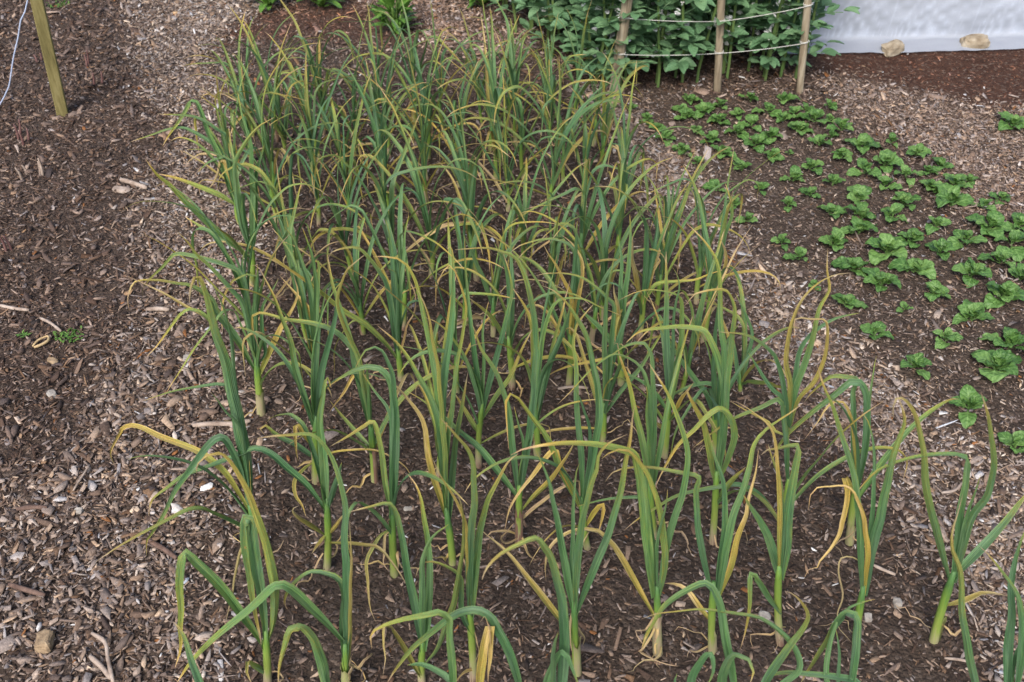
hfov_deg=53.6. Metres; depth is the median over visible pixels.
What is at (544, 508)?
bark shreds
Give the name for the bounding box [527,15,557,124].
garlic plant
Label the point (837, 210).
spinach plant
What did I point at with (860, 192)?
spinach plant
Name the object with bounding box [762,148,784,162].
spinach plant
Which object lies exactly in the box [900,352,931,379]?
spinach plant
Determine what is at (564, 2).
broad bean plant
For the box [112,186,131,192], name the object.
bark flake
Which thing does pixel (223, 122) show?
garlic plant
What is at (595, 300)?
garlic plant
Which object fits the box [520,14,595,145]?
garlic plant
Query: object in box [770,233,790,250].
spinach plant
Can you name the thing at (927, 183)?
spinach plant
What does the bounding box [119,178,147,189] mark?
stick
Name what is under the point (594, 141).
garlic plant
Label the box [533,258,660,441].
garlic plant
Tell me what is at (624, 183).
garlic plant
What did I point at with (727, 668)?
garlic plant
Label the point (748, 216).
spinach plant
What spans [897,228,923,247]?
spinach plant
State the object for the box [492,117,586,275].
garlic plant
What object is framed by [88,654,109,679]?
stick
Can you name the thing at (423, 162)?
garlic plant
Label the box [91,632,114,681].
stick
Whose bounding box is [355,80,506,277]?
garlic plant
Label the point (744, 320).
garlic plant
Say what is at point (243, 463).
garlic plant
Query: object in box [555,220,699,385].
garlic plant
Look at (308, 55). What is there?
garlic plant
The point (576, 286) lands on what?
garlic plant
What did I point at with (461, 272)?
garlic plant
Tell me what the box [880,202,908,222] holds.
spinach plant
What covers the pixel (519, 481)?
garlic plant
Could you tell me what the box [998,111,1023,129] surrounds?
spinach plant
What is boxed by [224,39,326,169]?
garlic plant
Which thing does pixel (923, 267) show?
spinach plant
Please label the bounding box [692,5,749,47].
broad bean plant
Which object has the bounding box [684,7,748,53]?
broad bean plant
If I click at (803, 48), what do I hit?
wooden post
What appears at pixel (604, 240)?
garlic plant
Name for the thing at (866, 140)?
spinach plant
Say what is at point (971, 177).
spinach plant
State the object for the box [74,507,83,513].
pebble
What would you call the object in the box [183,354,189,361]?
pebble
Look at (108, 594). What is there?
wood chips
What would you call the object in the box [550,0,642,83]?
broad bean plant
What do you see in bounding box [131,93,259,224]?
garlic plant
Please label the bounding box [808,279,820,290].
spinach plant
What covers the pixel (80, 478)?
stick
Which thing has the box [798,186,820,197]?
spinach plant
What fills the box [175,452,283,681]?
garlic plant
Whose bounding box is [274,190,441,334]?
garlic plant
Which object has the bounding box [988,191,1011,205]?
spinach plant
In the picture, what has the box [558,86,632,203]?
garlic plant
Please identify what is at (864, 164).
spinach plant
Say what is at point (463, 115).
garlic plant
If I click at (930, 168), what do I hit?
spinach plant
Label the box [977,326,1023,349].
spinach plant
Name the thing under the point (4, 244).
red shoot
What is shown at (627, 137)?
garlic plant
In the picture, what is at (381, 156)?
garlic plant
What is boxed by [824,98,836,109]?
spinach plant
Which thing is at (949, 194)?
spinach plant
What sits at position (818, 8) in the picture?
broad bean plant
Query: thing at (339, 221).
garlic plant
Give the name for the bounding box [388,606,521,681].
garlic plant
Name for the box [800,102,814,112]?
spinach plant
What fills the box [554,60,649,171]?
garlic plant
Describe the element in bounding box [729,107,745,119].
spinach plant
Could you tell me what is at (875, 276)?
spinach plant
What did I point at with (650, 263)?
garlic plant
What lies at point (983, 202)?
spinach plant
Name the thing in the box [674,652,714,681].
garlic plant
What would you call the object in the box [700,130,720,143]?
spinach plant
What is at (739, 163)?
spinach plant
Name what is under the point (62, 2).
weed
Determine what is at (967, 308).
spinach plant
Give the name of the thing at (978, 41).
stone
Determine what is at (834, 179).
spinach plant
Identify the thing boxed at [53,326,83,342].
weed
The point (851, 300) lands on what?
spinach plant
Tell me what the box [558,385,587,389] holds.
stick
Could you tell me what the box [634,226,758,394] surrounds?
garlic plant
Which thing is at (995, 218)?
spinach plant
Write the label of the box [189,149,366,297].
garlic plant
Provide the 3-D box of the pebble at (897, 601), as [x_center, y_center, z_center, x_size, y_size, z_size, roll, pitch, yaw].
[0.715,0.486,1.879,0.017,0.014,0.022,6,37,6]
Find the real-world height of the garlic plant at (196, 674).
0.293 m
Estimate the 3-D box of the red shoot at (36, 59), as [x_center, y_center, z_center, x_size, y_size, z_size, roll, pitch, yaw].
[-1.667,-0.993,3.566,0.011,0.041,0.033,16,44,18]
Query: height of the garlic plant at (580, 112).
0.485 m
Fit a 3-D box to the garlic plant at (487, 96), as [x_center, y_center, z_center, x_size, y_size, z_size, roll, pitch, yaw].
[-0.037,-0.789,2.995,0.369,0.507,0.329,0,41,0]
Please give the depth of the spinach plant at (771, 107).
3.27 m
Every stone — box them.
[34,629,54,653]
[881,39,904,56]
[959,33,990,48]
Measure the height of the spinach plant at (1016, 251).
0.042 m
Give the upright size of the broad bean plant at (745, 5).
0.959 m
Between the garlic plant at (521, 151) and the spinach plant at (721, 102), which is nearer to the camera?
the garlic plant at (521, 151)
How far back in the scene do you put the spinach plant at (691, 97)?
3.33 m
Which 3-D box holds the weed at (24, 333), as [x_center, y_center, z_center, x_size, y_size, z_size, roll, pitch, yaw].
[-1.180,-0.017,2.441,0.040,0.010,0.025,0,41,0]
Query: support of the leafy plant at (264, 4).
on the ground
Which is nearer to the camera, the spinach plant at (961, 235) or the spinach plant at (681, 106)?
the spinach plant at (961, 235)
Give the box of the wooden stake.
[30,0,68,116]
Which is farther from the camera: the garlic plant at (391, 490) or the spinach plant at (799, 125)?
the spinach plant at (799, 125)
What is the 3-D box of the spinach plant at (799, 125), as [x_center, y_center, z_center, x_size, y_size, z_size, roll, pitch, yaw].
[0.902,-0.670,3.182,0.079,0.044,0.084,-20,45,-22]
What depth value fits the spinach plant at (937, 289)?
2.55 m
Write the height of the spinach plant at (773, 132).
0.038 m
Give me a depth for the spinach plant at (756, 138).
3.10 m
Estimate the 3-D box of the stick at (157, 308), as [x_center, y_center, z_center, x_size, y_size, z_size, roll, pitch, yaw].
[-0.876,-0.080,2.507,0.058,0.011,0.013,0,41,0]
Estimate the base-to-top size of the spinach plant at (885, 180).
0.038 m
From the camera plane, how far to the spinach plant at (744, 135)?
3.15 m
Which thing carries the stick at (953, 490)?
on the ground
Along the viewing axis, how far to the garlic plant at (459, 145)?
2.72 m
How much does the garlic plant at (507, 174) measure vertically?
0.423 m
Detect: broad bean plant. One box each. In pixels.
[486,0,536,35]
[514,0,587,58]
[520,0,559,37]
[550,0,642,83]
[552,0,602,60]
[574,0,659,85]
[619,0,697,86]
[638,2,687,60]
[648,0,748,82]
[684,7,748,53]
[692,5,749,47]
[693,0,773,77]
[731,0,818,80]
[747,0,803,36]
[757,0,859,78]
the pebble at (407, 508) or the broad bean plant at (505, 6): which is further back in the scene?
the broad bean plant at (505, 6)
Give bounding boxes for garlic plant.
[96,276,283,561]
[124,183,340,352]
[127,234,331,420]
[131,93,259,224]
[146,96,272,332]
[148,377,405,585]
[174,623,203,681]
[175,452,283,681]
[177,432,372,681]
[180,58,259,196]
[184,15,304,136]
[187,24,310,204]
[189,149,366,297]
[198,56,345,224]
[207,10,298,177]
[214,6,330,141]
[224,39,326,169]
[229,228,319,402]
[235,265,411,515]
[251,256,473,492]
[260,89,390,267]
[263,215,478,381]
[266,50,363,192]
[267,33,385,162]
[274,0,395,135]
[274,161,333,348]
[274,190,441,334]
[276,75,408,221]
[278,623,329,681]
[279,4,416,156]
[279,139,387,279]
[284,79,387,200]
[309,116,498,271]
[312,6,459,163]
[313,1,449,122]
[325,39,492,209]
[329,346,468,617]
[330,58,429,240]
[331,182,503,330]
[345,26,484,163]
[346,1,503,130]
[346,33,495,180]
[350,476,464,681]
[351,62,437,184]
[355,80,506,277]
[357,0,469,145]
[370,609,456,681]
[371,220,514,397]
[373,246,467,565]
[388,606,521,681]
[392,100,516,229]
[396,40,507,153]
[398,60,517,187]
[400,238,550,468]
[402,185,516,325]
[407,247,613,559]
[407,276,455,477]
[408,6,541,125]
[416,420,517,681]
[418,88,526,299]
[435,61,628,209]
[436,5,518,182]
[437,175,553,346]
[438,74,582,211]
[441,0,557,152]
[441,238,602,400]
[446,24,610,179]
[449,17,561,140]
[465,286,604,563]
[466,257,618,456]
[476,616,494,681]
[478,221,627,385]
[482,535,577,681]
[483,405,634,676]
[491,99,657,268]
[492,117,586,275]
[495,47,638,181]
[496,0,550,150]
[496,211,664,342]
[512,364,690,671]
[515,158,669,322]
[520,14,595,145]
[523,3,623,114]
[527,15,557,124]
[530,166,582,345]
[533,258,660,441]
[549,42,640,145]
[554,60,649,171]
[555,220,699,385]
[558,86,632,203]
[558,317,692,554]
[575,54,708,211]
[579,127,644,271]
[580,147,749,317]
[602,255,725,459]
[606,404,801,655]
[615,181,721,341]
[626,250,907,528]
[627,226,776,547]
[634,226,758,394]
[637,153,695,278]
[642,580,809,681]
[646,291,799,465]
[650,149,784,304]
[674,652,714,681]
[681,150,742,343]
[696,265,785,391]
[733,401,800,652]
[769,359,954,577]
[774,599,873,681]
[808,365,905,637]
[859,393,1023,643]
[950,495,978,681]
[983,532,1023,681]
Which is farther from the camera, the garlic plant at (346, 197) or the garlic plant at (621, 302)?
the garlic plant at (346, 197)
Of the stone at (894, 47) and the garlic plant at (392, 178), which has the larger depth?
the stone at (894, 47)
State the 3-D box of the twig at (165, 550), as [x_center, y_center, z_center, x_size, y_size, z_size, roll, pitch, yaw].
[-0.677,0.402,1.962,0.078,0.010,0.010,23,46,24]
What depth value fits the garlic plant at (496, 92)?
2.82 m
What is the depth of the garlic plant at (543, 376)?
1.96 m
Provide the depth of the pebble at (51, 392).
2.29 m
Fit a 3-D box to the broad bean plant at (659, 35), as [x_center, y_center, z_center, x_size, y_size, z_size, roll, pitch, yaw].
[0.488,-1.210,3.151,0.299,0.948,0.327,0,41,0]
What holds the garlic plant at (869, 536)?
on the ground
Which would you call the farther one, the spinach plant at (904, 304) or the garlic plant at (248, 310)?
the spinach plant at (904, 304)
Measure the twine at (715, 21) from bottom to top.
0.084 m
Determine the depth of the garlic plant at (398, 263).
2.32 m
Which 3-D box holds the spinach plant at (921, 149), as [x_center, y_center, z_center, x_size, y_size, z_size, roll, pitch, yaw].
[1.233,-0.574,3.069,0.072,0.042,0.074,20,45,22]
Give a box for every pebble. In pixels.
[46,389,56,398]
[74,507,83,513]
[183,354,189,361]
[403,506,411,510]
[758,611,770,621]
[864,612,871,622]
[893,597,901,608]
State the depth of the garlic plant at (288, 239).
2.29 m
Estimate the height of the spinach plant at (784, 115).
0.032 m
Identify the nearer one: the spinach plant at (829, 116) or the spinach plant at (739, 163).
the spinach plant at (739, 163)
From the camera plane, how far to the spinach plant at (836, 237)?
2.72 m
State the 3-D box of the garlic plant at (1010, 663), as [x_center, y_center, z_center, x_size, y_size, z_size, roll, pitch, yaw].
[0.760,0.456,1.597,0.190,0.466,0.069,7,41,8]
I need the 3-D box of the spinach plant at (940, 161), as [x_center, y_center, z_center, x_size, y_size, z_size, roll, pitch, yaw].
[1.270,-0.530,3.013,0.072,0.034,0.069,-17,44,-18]
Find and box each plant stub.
[15,165,27,179]
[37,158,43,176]
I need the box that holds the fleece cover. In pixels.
[787,0,1023,53]
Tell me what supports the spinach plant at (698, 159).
on the ground
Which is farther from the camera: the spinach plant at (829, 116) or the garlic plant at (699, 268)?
the spinach plant at (829, 116)
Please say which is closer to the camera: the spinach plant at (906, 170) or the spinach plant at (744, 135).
the spinach plant at (906, 170)
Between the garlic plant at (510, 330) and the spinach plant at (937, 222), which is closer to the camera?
the garlic plant at (510, 330)
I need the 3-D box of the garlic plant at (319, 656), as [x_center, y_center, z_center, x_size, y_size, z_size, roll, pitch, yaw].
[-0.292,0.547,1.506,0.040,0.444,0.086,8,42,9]
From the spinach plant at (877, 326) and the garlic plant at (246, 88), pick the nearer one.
the spinach plant at (877, 326)
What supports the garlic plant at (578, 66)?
on the ground
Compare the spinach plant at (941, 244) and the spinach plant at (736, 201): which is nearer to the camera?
the spinach plant at (941, 244)
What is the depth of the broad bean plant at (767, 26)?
3.35 m
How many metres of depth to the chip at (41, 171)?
2.98 m
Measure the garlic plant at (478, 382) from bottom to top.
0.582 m
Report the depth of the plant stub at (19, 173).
2.98 m
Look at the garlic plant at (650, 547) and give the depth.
1.57 m
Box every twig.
[8,582,45,595]
[16,505,47,510]
[148,539,176,558]
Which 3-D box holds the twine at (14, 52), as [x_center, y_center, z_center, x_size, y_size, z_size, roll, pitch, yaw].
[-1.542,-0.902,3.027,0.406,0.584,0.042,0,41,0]
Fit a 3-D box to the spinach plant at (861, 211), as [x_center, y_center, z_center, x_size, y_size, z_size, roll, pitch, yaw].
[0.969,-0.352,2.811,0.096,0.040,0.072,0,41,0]
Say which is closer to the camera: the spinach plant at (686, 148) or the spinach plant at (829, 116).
the spinach plant at (686, 148)
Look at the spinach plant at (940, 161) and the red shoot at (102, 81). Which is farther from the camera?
the red shoot at (102, 81)
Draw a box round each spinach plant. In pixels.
[639,112,653,121]
[645,122,665,130]
[655,129,675,146]
[671,103,692,112]
[672,142,684,154]
[674,108,696,119]
[678,145,691,156]
[682,93,702,104]
[691,125,703,134]
[692,156,704,169]
[694,102,714,119]
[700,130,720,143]
[701,179,725,191]
[707,113,730,124]
[710,144,736,158]
[712,97,727,108]
[724,124,748,139]
[727,196,743,210]
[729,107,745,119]
[733,158,751,170]
[735,211,757,222]
[736,114,761,131]
[738,92,758,101]
[744,133,768,152]
[751,102,781,117]
[754,181,769,195]
[761,126,782,143]
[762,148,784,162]
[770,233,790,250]
[776,91,800,103]
[776,111,796,122]
[779,165,804,181]
[780,196,796,212]
[782,246,807,260]
[787,121,814,134]
[789,105,800,115]
[795,108,827,123]
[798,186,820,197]
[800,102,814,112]
[801,158,824,174]
[807,134,831,145]
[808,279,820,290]
[817,203,846,218]
[818,227,847,251]
[822,174,845,185]
[823,130,839,137]
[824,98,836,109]
[826,113,836,123]
[826,118,853,130]
[830,256,868,277]
[831,147,852,161]
[831,293,867,308]
[841,217,877,233]
[842,133,883,154]
[843,204,875,221]
[846,157,881,176]
[846,184,871,207]
[860,267,901,292]
[860,321,893,339]
[865,233,908,265]
[873,149,903,173]
[877,175,902,189]
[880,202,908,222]
[886,132,897,147]
[888,256,935,279]
[892,191,920,210]
[894,164,920,187]
[896,301,913,311]
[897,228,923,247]
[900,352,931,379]
[906,143,931,157]
[917,165,938,175]
[918,178,942,192]
[924,280,950,301]
[925,216,951,234]
[925,237,954,260]
[932,157,954,171]
[932,183,973,207]
[932,327,962,349]
[943,173,972,187]
[947,229,987,249]
[949,384,986,428]
[952,257,991,287]
[952,299,994,324]
[964,210,1011,237]
[965,173,979,184]
[969,198,995,210]
[971,348,1021,382]
[976,245,1016,267]
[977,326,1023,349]
[984,280,1023,309]
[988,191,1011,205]
[993,229,1023,261]
[997,430,1023,453]
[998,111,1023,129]
[1006,212,1023,229]
[1008,262,1023,279]
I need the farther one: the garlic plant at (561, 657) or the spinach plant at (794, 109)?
the spinach plant at (794, 109)
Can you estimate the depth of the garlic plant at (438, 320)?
2.17 m
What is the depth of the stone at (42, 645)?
1.79 m
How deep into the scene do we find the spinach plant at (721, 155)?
3.06 m
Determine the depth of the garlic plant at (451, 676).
1.40 m
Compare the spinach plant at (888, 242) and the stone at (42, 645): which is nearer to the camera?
the stone at (42, 645)
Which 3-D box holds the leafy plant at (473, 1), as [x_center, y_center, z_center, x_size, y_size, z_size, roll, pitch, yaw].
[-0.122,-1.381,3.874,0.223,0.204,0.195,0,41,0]
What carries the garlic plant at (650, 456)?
on the ground
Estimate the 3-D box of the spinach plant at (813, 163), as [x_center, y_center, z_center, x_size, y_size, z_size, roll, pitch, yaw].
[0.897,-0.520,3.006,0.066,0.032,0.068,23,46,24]
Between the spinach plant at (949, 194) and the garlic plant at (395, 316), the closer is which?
the garlic plant at (395, 316)
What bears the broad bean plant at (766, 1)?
on the ground
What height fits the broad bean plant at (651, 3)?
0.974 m
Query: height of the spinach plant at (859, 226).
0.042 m
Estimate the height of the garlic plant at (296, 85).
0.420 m
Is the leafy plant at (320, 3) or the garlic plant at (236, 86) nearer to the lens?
the garlic plant at (236, 86)
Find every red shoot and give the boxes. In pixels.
[0,235,12,251]
[13,119,29,145]
[34,53,42,61]
[84,50,89,66]
[92,71,103,84]
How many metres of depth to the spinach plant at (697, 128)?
3.17 m
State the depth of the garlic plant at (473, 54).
3.12 m
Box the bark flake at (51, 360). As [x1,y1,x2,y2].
[47,357,58,363]
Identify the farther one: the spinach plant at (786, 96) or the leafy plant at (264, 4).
the leafy plant at (264, 4)
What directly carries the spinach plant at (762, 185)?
on the ground
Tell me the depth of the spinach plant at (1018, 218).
2.77 m
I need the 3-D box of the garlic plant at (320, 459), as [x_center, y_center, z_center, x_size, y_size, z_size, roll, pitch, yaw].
[-0.433,0.260,1.778,0.518,0.520,0.146,4,41,4]
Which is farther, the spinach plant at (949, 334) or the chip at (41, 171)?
the chip at (41, 171)
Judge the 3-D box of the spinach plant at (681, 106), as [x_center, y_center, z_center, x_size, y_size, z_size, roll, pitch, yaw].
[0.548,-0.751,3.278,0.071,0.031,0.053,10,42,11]
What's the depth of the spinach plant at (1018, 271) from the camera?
2.61 m
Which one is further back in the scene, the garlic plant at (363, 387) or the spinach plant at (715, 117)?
the spinach plant at (715, 117)
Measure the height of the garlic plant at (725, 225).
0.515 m
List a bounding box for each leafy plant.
[256,0,276,12]
[297,0,344,7]
[368,0,421,34]
[467,0,500,7]
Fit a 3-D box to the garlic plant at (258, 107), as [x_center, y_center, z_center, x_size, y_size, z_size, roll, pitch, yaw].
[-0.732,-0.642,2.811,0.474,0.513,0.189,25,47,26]
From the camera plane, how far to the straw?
2.41 m
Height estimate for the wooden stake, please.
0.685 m
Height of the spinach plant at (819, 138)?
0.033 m
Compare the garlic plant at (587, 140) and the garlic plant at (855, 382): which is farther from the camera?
the garlic plant at (587, 140)
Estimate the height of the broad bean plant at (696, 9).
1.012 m
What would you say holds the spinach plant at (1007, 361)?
on the ground
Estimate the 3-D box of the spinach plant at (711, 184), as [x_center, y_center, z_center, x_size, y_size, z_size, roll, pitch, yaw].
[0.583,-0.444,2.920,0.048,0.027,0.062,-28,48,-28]
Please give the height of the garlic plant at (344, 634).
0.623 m
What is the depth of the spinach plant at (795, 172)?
2.97 m
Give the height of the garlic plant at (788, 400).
0.702 m
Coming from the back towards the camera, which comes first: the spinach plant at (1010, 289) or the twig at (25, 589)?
the spinach plant at (1010, 289)
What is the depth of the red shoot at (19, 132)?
3.15 m
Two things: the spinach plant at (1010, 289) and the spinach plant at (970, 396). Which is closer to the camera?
the spinach plant at (970, 396)
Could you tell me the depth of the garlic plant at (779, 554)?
1.62 m
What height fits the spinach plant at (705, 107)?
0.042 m
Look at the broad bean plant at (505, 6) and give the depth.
3.70 m
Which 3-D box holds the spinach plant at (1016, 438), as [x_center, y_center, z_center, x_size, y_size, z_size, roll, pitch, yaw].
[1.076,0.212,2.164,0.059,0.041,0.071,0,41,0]
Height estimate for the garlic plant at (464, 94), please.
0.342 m
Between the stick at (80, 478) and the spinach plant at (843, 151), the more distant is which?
the spinach plant at (843, 151)
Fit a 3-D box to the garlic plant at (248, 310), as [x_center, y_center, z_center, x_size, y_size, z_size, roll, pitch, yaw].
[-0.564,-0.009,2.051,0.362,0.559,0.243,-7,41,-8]
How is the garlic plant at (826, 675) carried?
on the ground
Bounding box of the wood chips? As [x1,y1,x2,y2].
[0,0,1023,681]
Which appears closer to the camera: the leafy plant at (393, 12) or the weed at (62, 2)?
the leafy plant at (393, 12)
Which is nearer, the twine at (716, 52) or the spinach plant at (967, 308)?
the spinach plant at (967, 308)
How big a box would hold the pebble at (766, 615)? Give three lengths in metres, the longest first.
0.024 x 0.019 x 0.014 m
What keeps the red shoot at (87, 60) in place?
on the ground
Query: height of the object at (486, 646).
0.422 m
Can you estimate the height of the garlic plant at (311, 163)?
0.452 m
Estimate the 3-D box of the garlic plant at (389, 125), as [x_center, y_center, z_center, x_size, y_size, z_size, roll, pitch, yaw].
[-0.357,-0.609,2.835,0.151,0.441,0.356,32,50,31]
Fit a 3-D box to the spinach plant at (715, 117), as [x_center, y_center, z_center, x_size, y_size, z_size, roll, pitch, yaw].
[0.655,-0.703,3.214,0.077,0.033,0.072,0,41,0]
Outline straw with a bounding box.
[32,335,49,347]
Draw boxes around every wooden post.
[609,0,632,93]
[713,0,724,92]
[796,0,811,93]
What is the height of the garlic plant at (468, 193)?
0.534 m
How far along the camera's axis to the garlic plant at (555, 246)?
2.32 m
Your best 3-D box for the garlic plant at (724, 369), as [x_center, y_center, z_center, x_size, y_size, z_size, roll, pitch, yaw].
[0.373,0.146,1.718,0.245,0.752,0.352,-25,47,-26]
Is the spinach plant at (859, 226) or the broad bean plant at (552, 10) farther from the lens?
the broad bean plant at (552, 10)
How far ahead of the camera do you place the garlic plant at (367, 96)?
2.94 m
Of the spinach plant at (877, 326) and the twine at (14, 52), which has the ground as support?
the spinach plant at (877, 326)
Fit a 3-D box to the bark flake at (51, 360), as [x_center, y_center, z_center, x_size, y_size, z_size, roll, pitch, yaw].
[-1.078,0.046,2.378,0.030,0.012,0.018,17,49,12]
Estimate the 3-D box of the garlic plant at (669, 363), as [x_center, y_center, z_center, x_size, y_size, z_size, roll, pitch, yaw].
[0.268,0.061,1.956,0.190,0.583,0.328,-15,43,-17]
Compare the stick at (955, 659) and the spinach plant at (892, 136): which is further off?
the spinach plant at (892, 136)
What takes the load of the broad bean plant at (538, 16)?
on the ground
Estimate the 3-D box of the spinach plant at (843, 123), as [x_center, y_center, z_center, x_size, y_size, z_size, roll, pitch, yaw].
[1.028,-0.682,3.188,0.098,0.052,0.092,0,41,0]
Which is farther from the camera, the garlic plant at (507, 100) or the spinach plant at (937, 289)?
the garlic plant at (507, 100)
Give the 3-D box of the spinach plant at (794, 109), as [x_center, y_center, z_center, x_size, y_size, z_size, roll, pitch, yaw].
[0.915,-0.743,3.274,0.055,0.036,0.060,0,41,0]
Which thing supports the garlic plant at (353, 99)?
on the ground
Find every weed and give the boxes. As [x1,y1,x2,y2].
[16,330,30,337]
[46,0,68,7]
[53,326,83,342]
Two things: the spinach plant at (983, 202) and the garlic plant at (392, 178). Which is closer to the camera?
the garlic plant at (392, 178)
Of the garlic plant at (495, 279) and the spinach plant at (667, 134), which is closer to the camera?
the garlic plant at (495, 279)
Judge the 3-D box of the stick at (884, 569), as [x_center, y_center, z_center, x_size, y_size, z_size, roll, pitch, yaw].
[0.706,0.435,1.925,0.045,0.006,0.006,22,45,23]
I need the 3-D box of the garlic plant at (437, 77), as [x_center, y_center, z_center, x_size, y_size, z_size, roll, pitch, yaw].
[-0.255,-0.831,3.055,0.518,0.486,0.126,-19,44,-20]
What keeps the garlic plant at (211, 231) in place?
on the ground
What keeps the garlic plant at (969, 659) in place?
on the ground
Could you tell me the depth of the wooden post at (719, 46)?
3.29 m
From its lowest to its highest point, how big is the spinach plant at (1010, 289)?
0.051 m
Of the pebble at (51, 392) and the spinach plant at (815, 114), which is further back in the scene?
the spinach plant at (815, 114)
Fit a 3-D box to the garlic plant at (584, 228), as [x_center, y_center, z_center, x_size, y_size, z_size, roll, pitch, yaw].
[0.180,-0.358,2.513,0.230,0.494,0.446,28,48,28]
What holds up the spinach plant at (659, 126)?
on the ground
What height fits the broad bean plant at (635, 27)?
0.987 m
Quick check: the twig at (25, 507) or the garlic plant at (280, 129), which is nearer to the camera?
the twig at (25, 507)
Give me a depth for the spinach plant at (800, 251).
2.67 m
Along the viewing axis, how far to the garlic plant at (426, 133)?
2.83 m
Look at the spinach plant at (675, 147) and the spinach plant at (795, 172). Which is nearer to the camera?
the spinach plant at (795, 172)
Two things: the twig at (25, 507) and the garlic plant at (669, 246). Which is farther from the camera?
the garlic plant at (669, 246)
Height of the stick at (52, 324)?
0.008 m
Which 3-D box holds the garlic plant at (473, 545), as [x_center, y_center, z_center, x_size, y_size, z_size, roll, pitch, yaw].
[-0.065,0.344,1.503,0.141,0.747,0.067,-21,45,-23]
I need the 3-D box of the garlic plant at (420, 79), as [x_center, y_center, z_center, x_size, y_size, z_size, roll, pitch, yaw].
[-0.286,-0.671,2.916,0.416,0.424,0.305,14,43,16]
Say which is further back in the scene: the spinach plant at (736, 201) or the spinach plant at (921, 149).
the spinach plant at (921, 149)
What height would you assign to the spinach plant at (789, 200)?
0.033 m
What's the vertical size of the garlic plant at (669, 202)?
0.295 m
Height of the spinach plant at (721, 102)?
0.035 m
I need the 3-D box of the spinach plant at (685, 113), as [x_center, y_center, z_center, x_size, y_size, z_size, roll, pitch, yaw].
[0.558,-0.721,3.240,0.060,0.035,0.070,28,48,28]
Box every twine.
[0,0,27,104]
[608,35,809,55]
[619,2,812,21]
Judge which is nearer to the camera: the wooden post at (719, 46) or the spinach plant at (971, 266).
the spinach plant at (971, 266)
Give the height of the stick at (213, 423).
0.013 m
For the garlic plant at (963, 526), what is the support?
on the ground
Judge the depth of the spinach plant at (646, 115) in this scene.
3.23 m
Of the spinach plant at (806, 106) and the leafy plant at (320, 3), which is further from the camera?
the leafy plant at (320, 3)
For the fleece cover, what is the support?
on the ground
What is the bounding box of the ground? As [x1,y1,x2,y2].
[0,0,1023,681]
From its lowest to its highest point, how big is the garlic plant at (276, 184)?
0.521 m
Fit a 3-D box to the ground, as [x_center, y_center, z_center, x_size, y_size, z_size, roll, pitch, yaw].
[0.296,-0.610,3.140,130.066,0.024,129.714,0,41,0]
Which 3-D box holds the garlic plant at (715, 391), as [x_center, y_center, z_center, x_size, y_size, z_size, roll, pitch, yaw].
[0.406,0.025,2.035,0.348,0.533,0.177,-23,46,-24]
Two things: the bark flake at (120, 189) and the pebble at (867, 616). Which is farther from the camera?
the bark flake at (120, 189)
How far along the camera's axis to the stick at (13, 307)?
2.51 m
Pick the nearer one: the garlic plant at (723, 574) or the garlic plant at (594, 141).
the garlic plant at (723, 574)
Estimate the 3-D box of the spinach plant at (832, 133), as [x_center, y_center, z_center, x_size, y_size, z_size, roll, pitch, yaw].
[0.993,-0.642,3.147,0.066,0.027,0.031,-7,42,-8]
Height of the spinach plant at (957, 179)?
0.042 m
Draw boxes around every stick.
[0,304,29,310]
[39,317,61,331]
[72,464,89,490]
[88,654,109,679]
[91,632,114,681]
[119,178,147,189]
[146,306,169,310]
[192,419,250,426]
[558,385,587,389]
[873,564,895,575]
[941,482,961,493]
[944,657,975,663]
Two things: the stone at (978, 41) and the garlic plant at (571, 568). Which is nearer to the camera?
the garlic plant at (571, 568)
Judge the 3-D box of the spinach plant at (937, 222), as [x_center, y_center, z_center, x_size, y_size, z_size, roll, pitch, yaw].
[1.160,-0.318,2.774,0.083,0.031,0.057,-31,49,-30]
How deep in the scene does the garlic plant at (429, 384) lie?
2.00 m
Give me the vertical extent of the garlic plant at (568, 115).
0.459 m
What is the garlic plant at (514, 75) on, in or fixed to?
on the ground
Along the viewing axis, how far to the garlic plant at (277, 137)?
3.01 m
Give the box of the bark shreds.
[0,0,1023,681]
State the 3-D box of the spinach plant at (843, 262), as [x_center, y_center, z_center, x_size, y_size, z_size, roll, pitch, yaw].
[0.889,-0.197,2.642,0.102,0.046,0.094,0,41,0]
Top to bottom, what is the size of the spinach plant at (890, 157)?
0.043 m
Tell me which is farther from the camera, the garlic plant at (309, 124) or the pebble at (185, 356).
the garlic plant at (309, 124)
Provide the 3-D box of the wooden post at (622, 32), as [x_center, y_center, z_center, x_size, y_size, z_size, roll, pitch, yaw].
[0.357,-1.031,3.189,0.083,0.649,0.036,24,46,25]
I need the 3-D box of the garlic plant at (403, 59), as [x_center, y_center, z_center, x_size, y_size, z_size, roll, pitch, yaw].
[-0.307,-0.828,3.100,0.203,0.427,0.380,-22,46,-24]
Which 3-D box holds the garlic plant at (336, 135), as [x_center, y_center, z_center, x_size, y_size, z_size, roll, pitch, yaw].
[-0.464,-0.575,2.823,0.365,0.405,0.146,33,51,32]
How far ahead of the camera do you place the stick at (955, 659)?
1.78 m
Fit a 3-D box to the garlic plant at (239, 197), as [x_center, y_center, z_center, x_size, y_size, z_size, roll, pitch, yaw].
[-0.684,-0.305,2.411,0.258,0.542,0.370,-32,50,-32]
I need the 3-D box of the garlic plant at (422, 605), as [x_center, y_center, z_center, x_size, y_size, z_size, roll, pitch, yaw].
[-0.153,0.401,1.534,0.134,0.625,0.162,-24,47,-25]
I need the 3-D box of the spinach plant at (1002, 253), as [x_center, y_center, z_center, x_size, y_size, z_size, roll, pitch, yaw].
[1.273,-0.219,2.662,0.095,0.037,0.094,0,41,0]
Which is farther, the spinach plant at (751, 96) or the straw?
the spinach plant at (751, 96)
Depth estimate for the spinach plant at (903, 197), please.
2.86 m
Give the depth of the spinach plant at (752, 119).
3.20 m

